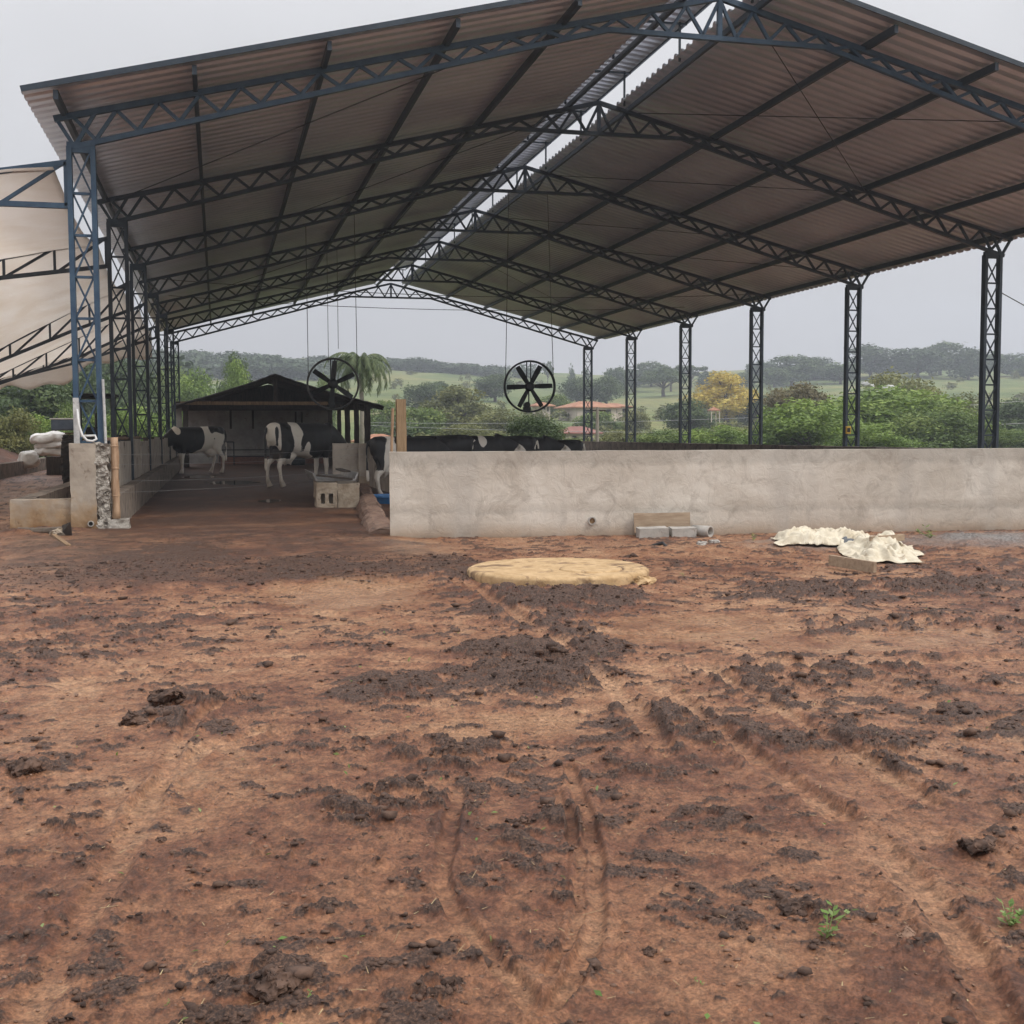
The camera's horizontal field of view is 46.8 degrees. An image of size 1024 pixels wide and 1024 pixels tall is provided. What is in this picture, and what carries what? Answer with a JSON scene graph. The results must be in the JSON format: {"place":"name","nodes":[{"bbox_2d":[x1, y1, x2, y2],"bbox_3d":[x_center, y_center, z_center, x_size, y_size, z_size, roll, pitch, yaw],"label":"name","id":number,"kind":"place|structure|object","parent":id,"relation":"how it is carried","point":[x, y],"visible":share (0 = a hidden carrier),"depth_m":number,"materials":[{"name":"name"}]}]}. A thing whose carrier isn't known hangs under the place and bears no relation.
{"place":"outdoors","nodes":[
{"label":"outdoors","id":0,"kind":"place"},
{"bbox_2d":[0,447,18,462],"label":"earth bank","id":1,"kind":"structure","parent":0,"point":[7,455],"depth_m":49.55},
{"bbox_2d":[0,405,41,453],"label":"bush","id":2,"kind":"object","parent":1,"relation":"on","point":[14,426],"visible":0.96,"depth_m":51.67,"materials":[{"name":"green plant"}]},
{"bbox_2d":[0,458,45,478],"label":"wall","id":3,"kind":"structure","parent":1,"relation":"on","point":[11,469],"depth_m":36.98,"materials":[{"name":"concrete"}]},
{"bbox_2d":[60,393,126,483],"bbox_3d":[-10.629,-1.847,30.400,1.565,2.326,2.731,-1,4,-14],"label":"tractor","id":4,"kind":"object","parent":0,"point":[64,456],"visible":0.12,"depth_m":29.24,"materials":[{"name":"black metal"}]},
{"bbox_2d":[0,463,1023,1023],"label":"ground","id":5,"kind":"structure","parent":0,"point":[174,519],"depth_m":4.38,"materials":[{"name":"soil"}]},
{"bbox_2d":[7,757,45,776],"bbox_3d":[-1.826,0.962,4.456,0.146,0.079,0.128,-1,4,-14],"label":"mud clod","id":6,"kind":"object","parent":5,"relation":"on","point":[20,766],"visible":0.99,"depth_m":4.42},
{"bbox_2d":[17,450,40,467],"bbox_3d":[-15.744,-1.715,38.521,0.700,0.591,0.586,-3,4,-31],"label":"white sack","id":7,"kind":"object","parent":5,"relation":"on","point":[30,459],"visible":0.89,"depth_m":38.31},
{"bbox_2d":[16,481,70,498],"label":"kerb","id":8,"kind":"structure","parent":5,"relation":"on","point":[61,491],"depth_m":18.73,"materials":[{"name":"concrete"}]},
{"bbox_2d":[21,411,68,457],"bbox_3d":[-21.302,-3.349,54.053,2.841,2.483,2.438,-4,5,-41],"label":"bush","id":9,"kind":"object","parent":5,"relation":"on","point":[45,426],"visible":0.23,"depth_m":53.53,"materials":[{"name":"green plant"}]},
{"bbox_2d":[46,456,61,474],"bbox_3d":[-14.411,-1.492,37.930,0.918,0.598,0.816,-1,4,-14],"label":"crate base","id":10,"kind":"object","parent":5,"relation":"on","point":[53,465],"visible":0.47,"depth_m":37.49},
{"bbox_2d":[34,448,60,455],"bbox_3d":[-15.682,-2.055,40.296,1.181,0.322,0.737,0,3,-20],"label":"white sack","id":11,"kind":"object","parent":10,"relation":"on","point":[48,452],"visible":0.59,"depth_m":39.98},
{"bbox_2d":[34,441,61,448],"bbox_3d":[-15.650,-2.289,40.194,1.140,0.318,0.706,-3,4,-8],"label":"white sack","id":12,"kind":"object","parent":11,"relation":"on","point":[51,445],"visible":0.56,"depth_m":39.91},
{"bbox_2d":[30,431,65,443],"bbox_3d":[-15.734,-2.514,40.103,1.182,0.440,0.746,-9,7,-20],"label":"white sack","id":13,"kind":"object","parent":12,"relation":"on","point":[47,437],"visible":0.88,"depth_m":39.80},
{"bbox_2d":[10,442,112,528],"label":"concrete pier","id":14,"kind":"structure","parent":5,"relation":"on","point":[88,504],"depth_m":15.82,"materials":[{"name":"concrete"}]},
{"bbox_2d":[84,407,145,440],"bbox_3d":[-21.028,-4.143,62.060,3.224,3.033,3.720,2,4,30],"label":"bush","id":15,"kind":"object","parent":5,"relation":"on","point":[119,424],"visible":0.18,"depth_m":61.47,"materials":[{"name":"green plant"}]},
{"bbox_2d":[108,517,130,528],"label":"footing block","id":16,"kind":"structure","parent":5,"relation":"on","point":[120,523],"depth_m":15.94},
{"bbox_2d":[110,437,120,518],"bbox_3d":[-5.384,-0.462,16.040,0.122,1.104,0.119,-1,4,-14],"label":"bamboo post","id":17,"kind":"object","parent":16,"relation":"on","point":[115,485],"visible":1,"depth_m":16.00,"materials":[{"name":"wood"}]},
{"bbox_2d":[118,710,148,725],"bbox_3d":[-1.656,0.917,5.218,0.132,0.079,0.139,0,4,9],"label":"mud clod","id":18,"kind":"object","parent":5,"relation":"on","point":[129,718],"visible":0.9,"depth_m":5.18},
{"bbox_2d":[107,436,175,486],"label":"panel wall","id":19,"kind":"structure","parent":5,"relation":"on","point":[141,453],"depth_m":24.08,"materials":[{"name":"concrete"}]},
{"bbox_2d":[118,404,173,440],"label":"bush","id":20,"kind":"object","parent":5,"relation":"on","point":[155,434],"visible":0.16,"depth_m":65.41,"materials":[{"name":"green plant"}]},
{"bbox_2d":[120,456,180,517],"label":"trough kerb","id":21,"kind":"structure","parent":5,"relation":"on","point":[134,497],"depth_m":21.99,"materials":[{"name":"concrete"}]},
{"bbox_2d":[147,688,186,706],"bbox_3d":[-1.619,0.866,5.491,0.179,0.098,0.157,1,4,22],"label":"mud clod","id":22,"kind":"object","parent":5,"relation":"on","point":[156,698],"visible":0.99,"depth_m":5.46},
{"bbox_2d":[163,426,226,473],"bbox_3d":[-10.354,-1.993,38.009,2.598,1.533,0.720,-4,5,-42],"label":"cow","id":23,"kind":"object","parent":5,"relation":"on","point":[206,440],"visible":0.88,"depth_m":37.89},
{"bbox_2d":[218,456,323,463],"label":"brick kerb","id":24,"kind":"structure","parent":5,"relation":"on","point":[245,460],"depth_m":49.87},
{"bbox_2d":[248,966,302,1004],"bbox_3d":[-0.550,1.076,2.701,0.108,0.088,0.156,-4,5,-42],"label":"mud clod","id":25,"kind":"object","parent":5,"relation":"on","point":[273,984],"visible":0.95,"depth_m":2.66,"materials":[{"name":"soil"}]},
{"bbox_2d":[172,374,383,466],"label":"old barn","id":26,"kind":"structure","parent":5,"relation":"on","point":[243,416],"depth_m":51.43,"materials":[{"name":"wood"}]},
{"bbox_2d":[264,422,346,486],"bbox_3d":[-4.927,-1.419,28.970,2.648,1.572,0.734,-4,5,-45],"label":"cow","id":27,"kind":"object","parent":5,"relation":"on","point":[301,440],"visible":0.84,"depth_m":28.36},
{"bbox_2d":[304,468,359,507],"bbox_3d":[-3.412,-0.477,22.194,0.800,0.692,3.732,-1,4,-12],"label":"feed trough","id":28,"kind":"object","parent":5,"relation":"on","point":[330,491],"visible":0.93,"depth_m":20.47,"materials":[{"name":"concrete"}]},
{"bbox_2d":[324,352,391,442],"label":"palm tree","id":29,"kind":"object","parent":5,"relation":"on","point":[367,367],"visible":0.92,"depth_m":65.37,"materials":[{"name":"plant"}]},
{"bbox_2d":[332,443,389,492],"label":"barrier wall","id":30,"kind":"structure","parent":5,"relation":"on","point":[355,460],"depth_m":24.39,"materials":[{"name":"concrete"}]},
{"bbox_2d":[356,483,389,533],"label":"mud kerb","id":31,"kind":"structure","parent":5,"relation":"on","point":[373,517],"depth_m":17.16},
{"bbox_2d":[395,399,406,451],"bbox_3d":[-1.701,-0.830,18.181,0.152,1.801,0.149,-1,4,-14],"label":"timber post","id":32,"kind":"object","parent":5,"relation":"on","point":[401,437],"visible":0.51,"depth_m":18.08,"materials":[{"name":"wood"}]},
{"bbox_2d":[366,436,452,493],"bbox_3d":[-1.986,-0.954,24.550,2.116,1.249,0.586,-1,4,-18],"label":"cow","id":33,"kind":"object","parent":5,"relation":"on","point":[379,447],"visible":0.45,"depth_m":24.21},
{"bbox_2d":[380,435,474,477],"bbox_3d":[-1.776,-1.011,25.180,2.141,1.271,0.593,-2,4,-20],"label":"cow","id":34,"kind":"object","parent":5,"relation":"on","point":[459,442],"visible":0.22,"depth_m":25.15},
{"bbox_2d":[440,974,465,994],"bbox_3d":[-0.135,1.083,2.687,0.072,0.050,0.086,-1,4,-14],"label":"mud clod","id":35,"kind":"object","parent":5,"relation":"on","point":[449,983],"visible":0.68,"depth_m":2.69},
{"bbox_2d":[5,607,988,1023],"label":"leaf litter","id":36,"kind":"object","parent":5,"relation":"on","point":[707,1015],"visible":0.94,"depth_m":3.15,"materials":[{"name":"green plant"}]},
{"bbox_2d":[471,433,525,450],"bbox_3d":[-0.619,-1.073,25.826,2.258,1.299,0.590,-2,4,-20],"label":"cow","id":37,"kind":"object","parent":5,"relation":"on","point":[497,442],"visible":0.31,"depth_m":25.71},
{"bbox_2d":[0,626,1016,1021],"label":"pebbles","id":38,"kind":"object","parent":5,"relation":"on","point":[478,874],"visible":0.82,"depth_m":3.47,"materials":[{"name":"stone"}]},
{"bbox_2d":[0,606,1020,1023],"bbox_3d":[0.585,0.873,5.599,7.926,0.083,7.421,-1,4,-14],"label":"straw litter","id":39,"kind":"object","parent":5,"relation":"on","point":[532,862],"visible":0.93,"depth_m":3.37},
{"bbox_2d":[0,552,1023,1023],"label":"manure lumps","id":40,"kind":"object","parent":5,"relation":"on","point":[302,972],"visible":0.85,"depth_m":4.89,"materials":[{"name":"soil"}]},
{"bbox_2d":[0,554,1023,1023],"bbox_3d":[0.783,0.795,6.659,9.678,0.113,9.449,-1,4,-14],"label":"earth crumbs","id":41,"kind":"object","parent":5,"relation":"on","point":[50,891],"visible":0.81,"depth_m":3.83,"materials":[{"name":"soil"}]},
{"bbox_2d":[20,0,1023,479],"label":"open cattle shed","id":42,"kind":"structure","parent":5,"relation":"on","point":[748,152],"depth_m":23.64,"materials":[{"name":"blue paint"}]},
{"bbox_2d":[0,159,155,389],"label":"canvas awning","id":43,"kind":"object","parent":42,"relation":"attached to","point":[35,334],"visible":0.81,"depth_m":23.25,"materials":[{"name":"beige fabric"}]},
{"bbox_2d":[305,215,358,409],"bbox_3d":[-4.286,-4.748,28.136,1.240,4.632,0.350,-1,4,-8],"label":"hanging fan","id":44,"kind":"object","parent":42,"relation":"hanging from","point":[332,382],"visible":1,"depth_m":28.13},
{"bbox_2d":[503,193,555,412],"bbox_3d":[0.415,-5.157,29.279,1.291,5.374,0.350,-1,4,-8],"label":"hanging fan","id":45,"kind":"object","parent":42,"relation":"hanging from","point":[528,386],"visible":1,"depth_m":29.30},
{"bbox_2d":[505,435,538,450],"bbox_3d":[-0.420,-1.082,26.376,2.091,1.241,0.579,-1,4,-10],"label":"cow","id":46,"kind":"object","parent":5,"relation":"on","point":[528,443],"visible":0.15,"depth_m":26.28},
{"bbox_2d":[502,413,569,439],"bbox_3d":[1.088,-3.501,57.779,4.070,2.698,3.762,0,4,10],"label":"bush","id":47,"kind":"object","parent":5,"relation":"on","point":[532,426],"visible":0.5,"depth_m":57.29,"materials":[{"name":"green plant"}]},
{"bbox_2d":[534,435,570,450],"bbox_3d":[0.469,-1.149,27.217,2.179,1.254,0.569,-1,4,-18],"label":"cow","id":48,"kind":"object","parent":5,"relation":"on","point":[546,443],"visible":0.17,"depth_m":27.20},
{"bbox_2d":[467,558,648,586],"bbox_3d":[0.406,0.575,10.413,1.600,0.214,1.598,-1,4,-14],"label":"tank cover","id":49,"kind":"object","parent":5,"relation":"on","point":[541,572],"visible":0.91,"depth_m":10.06,"materials":[{"name":"concrete"}]},
{"bbox_2d":[636,526,668,538],"bbox_3d":[1.697,0.278,14.296,0.370,0.194,0.212,-1,7,-6],"label":"block","id":50,"kind":"object","parent":5,"relation":"on","point":[653,531],"depth_m":14.20,"materials":[{"name":"grey concrete"}]},
{"bbox_2d":[633,512,689,532],"bbox_3d":[1.841,0.132,14.507,0.705,0.249,0.027,-1,-3,-6],"label":"wide board","id":51,"kind":"object","parent":5,"relation":"on","point":[676,519],"visible":0.69,"depth_m":14.50,"materials":[{"name":"wood"}]},
{"bbox_2d":[628,428,695,442],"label":"bush","id":52,"kind":"object","parent":5,"relation":"on","point":[658,437],"visible":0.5,"depth_m":69.10,"materials":[{"name":"green plant"}]},
{"bbox_2d":[668,526,696,536],"bbox_3d":[2.064,0.265,14.341,0.306,0.168,0.214,-1,7,-8],"label":"block","id":53,"kind":"object","parent":5,"relation":"on","point":[685,531],"depth_m":14.24,"materials":[{"name":"grey concrete"}]},
{"bbox_2d":[389,448,1023,537],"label":"plastered wall","id":54,"kind":"structure","parent":5,"relation":"on","point":[488,494],"depth_m":14.61,"materials":[{"name":"grey concrete"}]},
{"bbox_2d":[582,441,959,450],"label":"side wall","id":55,"kind":"structure","parent":5,"relation":"on","point":[595,445],"depth_m":41.09,"materials":[{"name":"concrete"}]},
{"bbox_2d":[775,894,816,916],"bbox_3d":[0.765,1.066,3.164,0.138,0.078,0.109,-3,5,-32],"label":"mud clod","id":56,"kind":"object","parent":5,"relation":"on","point":[787,907],"visible":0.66,"depth_m":3.14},
{"bbox_2d":[731,397,868,445],"bbox_3d":[15.034,-4.082,60.282,7.555,3.515,8.063,-1,4,-5],"label":"bush","id":57,"kind":"object","parent":5,"relation":"on","point":[807,426],"visible":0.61,"depth_m":58.92,"materials":[{"name":"green plant"}]},
{"bbox_2d":[771,526,869,545],"bbox_3d":[3.426,0.256,12.798,1.379,0.219,0.523,-1,4,-9],"label":"tarpaulin","id":58,"kind":"object","parent":5,"relation":"on","point":[809,535],"visible":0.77,"depth_m":12.65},
{"bbox_2d":[817,900,858,937],"bbox_3d":[0.814,1.017,2.949,0.103,0.107,0.064,2,4,26],"label":"weed","id":59,"kind":"object","parent":5,"relation":"on","point":[833,913],"visible":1,"depth_m":2.95,"materials":[{"name":"green plant"}]},
{"bbox_2d":[828,555,876,572],"bbox_3d":[3.113,0.473,10.825,0.035,0.100,0.665,-2,4,-21],"label":"plank","id":60,"kind":"object","parent":5,"relation":"on","point":[854,564],"visible":1,"depth_m":10.78,"materials":[{"name":"wood"}]},
{"bbox_2d":[823,420,929,447],"bbox_3d":[16.687,-3.157,54.356,5.130,2.156,4.879,3,5,36],"label":"bush","id":61,"kind":"object","parent":5,"relation":"on","point":[873,437],"visible":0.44,"depth_m":53.19,"materials":[{"name":"green plant"}]},
{"bbox_2d":[837,530,923,563],"bbox_3d":[3.783,0.339,12.165,0.873,0.227,1.397,1,4,19],"label":"tarpaulin","id":62,"kind":"object","parent":5,"relation":"on","point":[875,549],"visible":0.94,"depth_m":11.96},
{"bbox_2d":[884,403,1009,448],"bbox_3d":[21.783,-3.944,60.076,6.451,3.158,6.044,0,4,3],"label":"bush","id":63,"kind":"object","parent":5,"relation":"on","point":[956,428],"visible":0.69,"depth_m":58.86,"materials":[{"name":"green plant"}]},
{"bbox_2d":[956,834,997,855],"bbox_3d":[1.419,1.018,3.583,0.143,0.089,0.138,-1,4,-14],"label":"mud clod","id":64,"kind":"object","parent":5,"relation":"on","point":[986,844],"visible":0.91,"depth_m":3.54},
{"bbox_2d":[0,0,1023,374],"label":"sky","id":65,"kind":"structure","parent":0,"point":[923,304],"materials":[{"name":"white"}]},
{"bbox_2d":[41,358,1023,457],"bbox_3d":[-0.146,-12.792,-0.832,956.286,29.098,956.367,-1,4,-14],"label":"pasture hill","id":66,"kind":"structure","parent":0,"point":[649,398],"depth_m":263.81,"materials":[{"name":"green plant"}]},
{"bbox_2d":[0,383,72,433],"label":"tree","id":67,"kind":"object","parent":66,"relation":"on","point":[45,400],"visible":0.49,"depth_m":61.07,"materials":[{"name":"green plant"}]},
{"bbox_2d":[49,363,120,434],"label":"tree","id":68,"kind":"object","parent":66,"relation":"on","point":[82,378],"visible":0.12,"depth_m":73.39,"materials":[{"name":"green plant"}]},
{"bbox_2d":[0,355,216,414],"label":"forest","id":69,"kind":"object","parent":66,"relation":"on","point":[188,365],"visible":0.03,"depth_m":158.75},
{"bbox_2d":[80,358,156,416],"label":"tree","id":70,"kind":"object","parent":66,"relation":"on","point":[106,374],"visible":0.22,"depth_m":87.12,"materials":[{"name":"green plant"}]},
{"bbox_2d":[151,365,189,425],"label":"tree","id":71,"kind":"object","parent":66,"relation":"on","point":[163,384],"visible":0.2,"depth_m":118.66,"materials":[{"name":"green plant"}]},
{"bbox_2d":[156,368,218,426],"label":"tree","id":72,"kind":"object","parent":66,"relation":"on","point":[193,390],"visible":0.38,"depth_m":94.74,"materials":[{"name":"green plant"}]},
{"bbox_2d":[103,348,358,380],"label":"forest","id":73,"kind":"object","parent":66,"relation":"on","point":[260,366],"visible":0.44,"depth_m":284.03,"materials":[{"name":"plant"}]},
{"bbox_2d":[211,356,250,393],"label":"tree","id":74,"kind":"object","parent":66,"relation":"on","point":[238,375],"visible":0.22,"depth_m":90.83,"materials":[{"name":"green plant"}]},
{"bbox_2d":[359,400,395,433],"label":"tree","id":75,"kind":"object","parent":66,"relation":"on","point":[379,420],"visible":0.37,"depth_m":109.08,"materials":[{"name":"green plant"}]},
{"bbox_2d":[365,356,447,372],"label":"forest","id":76,"kind":"object","parent":66,"relation":"on","point":[419,364],"visible":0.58,"depth_m":335.25,"materials":[{"name":"plant"}]},
{"bbox_2d":[388,406,449,435],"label":"tree","id":77,"kind":"object","parent":66,"relation":"on","point":[424,414],"visible":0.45,"depth_m":97.43,"materials":[{"name":"green plant"}]},
{"bbox_2d":[399,381,446,407],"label":"tree","id":78,"kind":"object","parent":66,"relation":"on","point":[420,393],"visible":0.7,"depth_m":168.24,"materials":[{"name":"green plant"}]},
{"bbox_2d":[411,384,503,428],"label":"tree","id":79,"kind":"object","parent":66,"relation":"on","point":[454,402],"visible":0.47,"depth_m":116.92,"materials":[{"name":"green plant"}]},
{"bbox_2d":[434,424,502,435],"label":"bush","id":80,"kind":"object","parent":66,"relation":"on","point":[463,430],"visible":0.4,"depth_m":89.19,"materials":[{"name":"green plant"}]},
{"bbox_2d":[439,361,542,377],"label":"forest","id":81,"kind":"object","parent":66,"relation":"on","point":[465,368],"visible":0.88,"depth_m":335.07,"materials":[{"name":"plant"}]},
{"bbox_2d":[471,373,516,401],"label":"tree","id":82,"kind":"object","parent":66,"relation":"on","point":[491,382],"visible":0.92,"depth_m":207.59,"materials":[{"name":"green plant"}]},
{"bbox_2d":[467,407,527,435],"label":"tree","id":83,"kind":"object","parent":66,"relation":"on","point":[495,417],"visible":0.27,"depth_m":103.88,"materials":[{"name":"green plant"}]},
{"bbox_2d":[556,376,597,401],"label":"tree","id":84,"kind":"object","parent":66,"relation":"on","point":[573,387],"visible":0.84,"depth_m":213.15,"materials":[{"name":"green plant"}]},
{"bbox_2d":[553,401,621,421],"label":"house","id":85,"kind":"structure","parent":66,"relation":"on","point":[575,409],"depth_m":148.06,"materials":[{"name":"ceramic"}]},
{"bbox_2d":[571,411,623,430],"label":"bush","id":86,"kind":"object","parent":66,"relation":"on","point":[605,417],"visible":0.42,"depth_m":126.99,"materials":[{"name":"green plant"}]},
{"bbox_2d":[587,375,624,403],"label":"tree","id":87,"kind":"object","parent":66,"relation":"on","point":[607,386],"visible":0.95,"depth_m":212.75,"materials":[{"name":"green plant"}]},
{"bbox_2d":[595,428,642,441],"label":"bush","id":88,"kind":"object","parent":66,"relation":"on","point":[619,433],"visible":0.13,"depth_m":73.53,"materials":[{"name":"green plant"}]},
{"bbox_2d":[620,410,653,432],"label":"bush","id":89,"kind":"object","parent":66,"relation":"on","point":[641,416],"visible":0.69,"depth_m":129.24,"materials":[{"name":"green plant"}]},
{"bbox_2d":[638,366,687,396],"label":"tree","id":90,"kind":"object","parent":66,"relation":"on","point":[664,376],"visible":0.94,"depth_m":247.41,"materials":[{"name":"green plant"}]},
{"bbox_2d":[653,397,718,432],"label":"tree","id":91,"kind":"object","parent":66,"relation":"on","point":[672,413],"visible":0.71,"depth_m":118.60,"materials":[{"name":"green plant"}]},
{"bbox_2d":[376,367,1023,440],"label":"scrub","id":92,"kind":"object","parent":66,"relation":"on","point":[564,414],"visible":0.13,"depth_m":162.96,"materials":[{"name":"green plant"}]},
{"bbox_2d":[671,424,758,443],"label":"bush","id":93,"kind":"object","parent":66,"relation":"on","point":[724,435],"visible":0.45,"depth_m":65.15,"materials":[{"name":"green plant"}]},
{"bbox_2d":[678,370,763,422],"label":"yellow tree","id":94,"kind":"object","parent":66,"relation":"on","point":[734,406],"visible":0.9,"depth_m":148.29,"materials":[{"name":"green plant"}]},
{"bbox_2d":[757,366,792,387],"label":"ridge tree","id":95,"kind":"object","parent":66,"relation":"on","point":[774,377],"visible":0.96,"depth_m":282.41,"materials":[{"name":"green plant"}]},
{"bbox_2d":[767,354,824,385],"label":"ridge tree","id":96,"kind":"object","parent":66,"relation":"on","point":[799,369],"visible":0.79,"depth_m":288.02,"materials":[{"name":"green plant"}]},
{"bbox_2d":[763,380,835,445],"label":"bush","id":97,"kind":"object","parent":66,"relation":"on","point":[805,390],"visible":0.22,"depth_m":83.00,"materials":[{"name":"green plant"}]},
{"bbox_2d":[816,362,864,383],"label":"ridge tree","id":98,"kind":"object","parent":66,"relation":"on","point":[834,373],"visible":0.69,"depth_m":282.94,"materials":[{"name":"green plant"}]},
{"bbox_2d":[843,342,897,377],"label":"ridge tree","id":99,"kind":"object","parent":66,"relation":"on","point":[874,359],"visible":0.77,"depth_m":294.19,"materials":[{"name":"green plant"}]},
{"bbox_2d":[801,383,971,444],"bbox_3d":[20.509,-4.939,66.451,10.476,4.523,9.684,-1,4,-16],"label":"bush","id":100,"kind":"object","parent":66,"relation":"on","point":[879,406],"visible":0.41,"depth_m":63.81,"materials":[{"name":"green plant"}]},
{"bbox_2d":[850,366,941,437],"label":"bush","id":101,"kind":"object","parent":66,"relation":"on","point":[909,384],"visible":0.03,"depth_m":86.52,"materials":[{"name":"green plant"}]},
{"bbox_2d":[889,347,949,377],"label":"ridge tree","id":102,"kind":"object","parent":66,"relation":"on","point":[918,361],"visible":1,"depth_m":288.15,"materials":[{"name":"green plant"}]},
{"bbox_2d":[921,341,963,374],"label":"ridge tree","id":103,"kind":"object","parent":66,"relation":"on","point":[945,346],"visible":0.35,"depth_m":302.57,"materials":[{"name":"green plant"}]},
{"bbox_2d":[914,386,987,447],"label":"bush","id":104,"kind":"object","parent":66,"relation":"on","point":[970,397],"visible":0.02,"depth_m":77.36,"materials":[{"name":"green plant"}]},
{"bbox_2d":[946,346,989,379],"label":"ridge tree","id":105,"kind":"object","parent":66,"relation":"on","point":[967,365],"visible":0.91,"depth_m":282.24,"materials":[{"name":"green plant"}]},
{"bbox_2d":[967,428,1023,447],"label":"bush","id":106,"kind":"object","parent":66,"relation":"on","point":[1008,441],"visible":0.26,"depth_m":59.47,"materials":[{"name":"green plant"}]},
{"bbox_2d":[970,397,1023,443],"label":"bush","id":107,"kind":"object","parent":66,"relation":"on","point":[1011,412],"visible":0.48,"depth_m":82.60,"materials":[{"name":"green plant"}]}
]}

